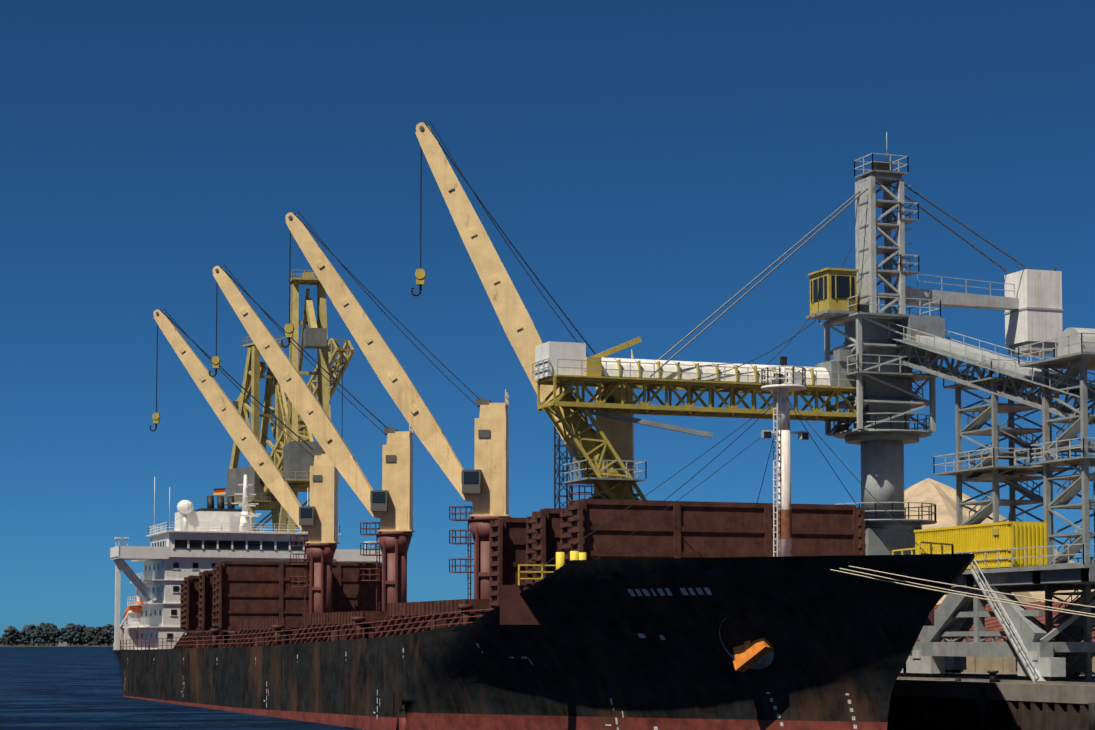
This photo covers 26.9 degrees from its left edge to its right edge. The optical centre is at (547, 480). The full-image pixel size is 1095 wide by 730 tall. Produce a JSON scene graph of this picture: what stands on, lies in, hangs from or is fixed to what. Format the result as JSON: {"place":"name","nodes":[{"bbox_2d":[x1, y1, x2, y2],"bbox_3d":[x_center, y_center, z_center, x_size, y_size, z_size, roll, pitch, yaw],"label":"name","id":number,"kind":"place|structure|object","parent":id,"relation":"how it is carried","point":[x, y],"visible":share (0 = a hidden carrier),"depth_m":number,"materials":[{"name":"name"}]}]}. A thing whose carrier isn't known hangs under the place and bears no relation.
{"place":"outdoors","nodes":[
{"label":"outdoors","id":0,"kind":"place"},
{"bbox_2d":[0,642,112,646],"bbox_3d":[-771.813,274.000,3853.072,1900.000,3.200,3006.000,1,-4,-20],"label":"shore ground","id":1,"kind":"structure","parent":0,"point":[36,645],"depth_m":2528.57,"materials":[{"name":"green plant"}]},
{"bbox_2d":[0,622,113,645],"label":"shore trees","id":2,"kind":"object","parent":1,"relation":"on","point":[44,634],"visible":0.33,"depth_m":2371.47,"materials":[{"name":"green plant"}]},
{"bbox_2d":[57,642,66,645],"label":"shore buildings","id":3,"kind":"structure","parent":1,"relation":"on","point":[62,644],"depth_m":2363.12,"materials":[{"name":"grey metal"}]},
{"bbox_2d":[0,647,365,729],"bbox_3d":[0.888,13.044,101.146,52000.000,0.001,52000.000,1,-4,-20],"label":"sea water","id":4,"kind":"structure","parent":0,"point":[61,688],"depth_m":215.42,"materials":[{"name":"blue liquid"}]},
{"bbox_2d":[114,554,974,729],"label":"ship hull","id":5,"kind":"object","parent":4,"relation":"on","point":[571,630],"visible":0.94,"depth_m":126.17,"materials":[{"name":"black metal"}]},
{"bbox_2d":[149,308,339,613],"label":"ship crane","id":6,"kind":"object","parent":5,"relation":"on","point":[317,519],"visible":0.94,"depth_m":222.33,"materials":[{"name":"beige metal"}]},
{"bbox_2d":[110,475,381,649],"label":"ship superstructure","id":7,"kind":"object","parent":5,"relation":"on","point":[197,541],"visible":0.6,"depth_m":249.42,"materials":[{"name":"white metal"}]},
{"bbox_2d":[123,601,142,618],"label":"lifeboat","id":8,"kind":"object","parent":7,"relation":"attached to","point":[137,609],"visible":0.33,"depth_m":258.60,"materials":[{"name":"orange plastic"}]},
{"bbox_2d":[209,265,415,610],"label":"ship crane","id":9,"kind":"object","parent":5,"relation":"on","point":[390,504],"visible":0.96,"depth_m":198.55,"materials":[{"name":"beige metal"}]},
{"bbox_2d":[281,211,510,598],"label":"ship crane","id":10,"kind":"object","parent":5,"relation":"on","point":[483,486],"visible":0.98,"depth_m":175.00,"materials":[{"name":"beige metal"}]},
{"bbox_2d":[125,570,856,729],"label":"ship hull fittings","id":11,"kind":"object","parent":5,"relation":"attached to","point":[767,662],"visible":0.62,"depth_m":119.94,"materials":[{"name":"metal"}]},
{"bbox_2d":[173,499,865,648],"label":"cargo hatches","id":12,"kind":"object","parent":5,"relation":"on","point":[241,597],"visible":0.54,"depth_m":144.49,"materials":[{"name":"brown metal"}]},
{"bbox_2d":[411,121,633,501],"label":"ship crane","id":13,"kind":"object","parent":5,"relation":"on","point":[518,325],"visible":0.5,"depth_m":152.09,"materials":[{"name":"beige metal"}]},
{"bbox_2d":[120,541,953,649],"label":"ship rails","id":14,"kind":"object","parent":5,"relation":"attached to","point":[560,557],"visible":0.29,"depth_m":147.13,"materials":[{"name":"brown metal"}]},
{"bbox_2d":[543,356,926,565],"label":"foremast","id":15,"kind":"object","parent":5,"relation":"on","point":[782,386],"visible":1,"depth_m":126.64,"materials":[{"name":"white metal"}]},
{"bbox_2d":[733,637,773,671],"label":"ship anchor","id":16,"kind":"object","parent":5,"relation":"attached to","point":[748,654],"visible":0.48,"depth_m":119.33,"materials":[{"name":"orange metal"}]},
{"bbox_2d":[0,0,1094,637],"label":"sky","id":17,"kind":"structure","parent":0,"point":[647,161],"materials":[{"name":"blue"}]},
{"bbox_2d":[585,132,1062,554],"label":"ship loader tower","id":18,"kind":"structure","parent":0,"point":[881,433],"depth_m":154.46,"materials":[{"name":"grey metal"}]},
{"bbox_2d":[532,337,856,499],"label":"conveyor boom","id":19,"kind":"object","parent":18,"relation":"attached to","point":[560,365],"visible":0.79,"depth_m":148.22,"materials":[{"name":"yellow metal"}]},
{"bbox_2d":[891,672,1094,703],"bbox_3d":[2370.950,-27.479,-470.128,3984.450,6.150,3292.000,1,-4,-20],"label":"quay ground","id":20,"kind":"structure","parent":0,"point":[1010,688],"depth_m":135.58,"materials":[{"name":"concrete"}]},
{"bbox_2d":[224,336,354,531],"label":"harbour crane","id":21,"kind":"object","parent":20,"relation":"on","point":[264,497],"visible":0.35,"depth_m":363.87,"materials":[{"name":"yellow metal"}]},
{"bbox_2d":[277,269,339,548],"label":"harbour crane","id":22,"kind":"object","parent":20,"relation":"on","point":[298,461],"visible":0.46,"depth_m":332.73,"materials":[{"name":"yellow metal"}]},
{"bbox_2d":[554,386,572,508],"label":"lattice tower","id":23,"kind":"structure","parent":20,"relation":"on","point":[558,468],"depth_m":279.95,"materials":[{"name":"grey metal"}]},
{"bbox_2d":[887,688,1094,729],"bbox_3d":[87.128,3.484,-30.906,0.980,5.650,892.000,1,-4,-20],"label":"quay wall","id":24,"kind":"structure","parent":20,"relation":"attached to","point":[920,713],"depth_m":135.63,"materials":[{"name":"grey concrete"}]},
{"bbox_2d":[888,316,1094,681],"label":"shiploader feed gallery","id":25,"kind":"object","parent":20,"relation":"on","point":[1073,351],"visible":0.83,"depth_m":145.27,"materials":[{"name":"grey metal"}]},
{"bbox_2d":[987,671,998,681],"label":"quay bollards","id":26,"kind":"object","parent":20,"relation":"on","point":[992,676],"visible":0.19,"depth_m":136.10,"materials":[{"name":"grey metal"}]},
{"bbox_2d":[830,566,1094,617],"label":"mooring lines","id":27,"kind":"object","parent":26,"relation":"on","point":[968,593],"visible":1,"depth_m":104.66,"materials":[{"name":"beige fabric"}]},
{"bbox_2d":[898,673,1094,682],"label":"quay crane rails","id":28,"kind":"object","parent":20,"relation":"on","point":[998,675],"depth_m":156.58,"materials":[{"name":"grey metal"}]},
{"bbox_2d":[899,543,1094,682],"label":"loader portal base","id":29,"kind":"object","parent":20,"relation":"on","point":[1029,646],"visible":0.71,"depth_m":138.21,"materials":[{"name":"grey metal"}]},
{"bbox_2d":[914,521,1046,569],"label":"yellow container","id":30,"kind":"object","parent":29,"relation":"on","point":[994,536],"visible":0.67,"depth_m":137.53,"materials":[{"name":"yellow metal"}]},
{"bbox_2d":[904,478,1094,604],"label":"stockpile","id":31,"kind":"object","parent":20,"relation":"on","point":[942,496],"visible":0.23,"depth_m":286.79,"materials":[{"name":"beige sand"}]},
{"bbox_2d":[911,601,1094,674],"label":"warehouse building","id":32,"kind":"structure","parent":20,"relation":"on","point":[999,664],"depth_m":180.32,"materials":[{"name":"grey metal"}]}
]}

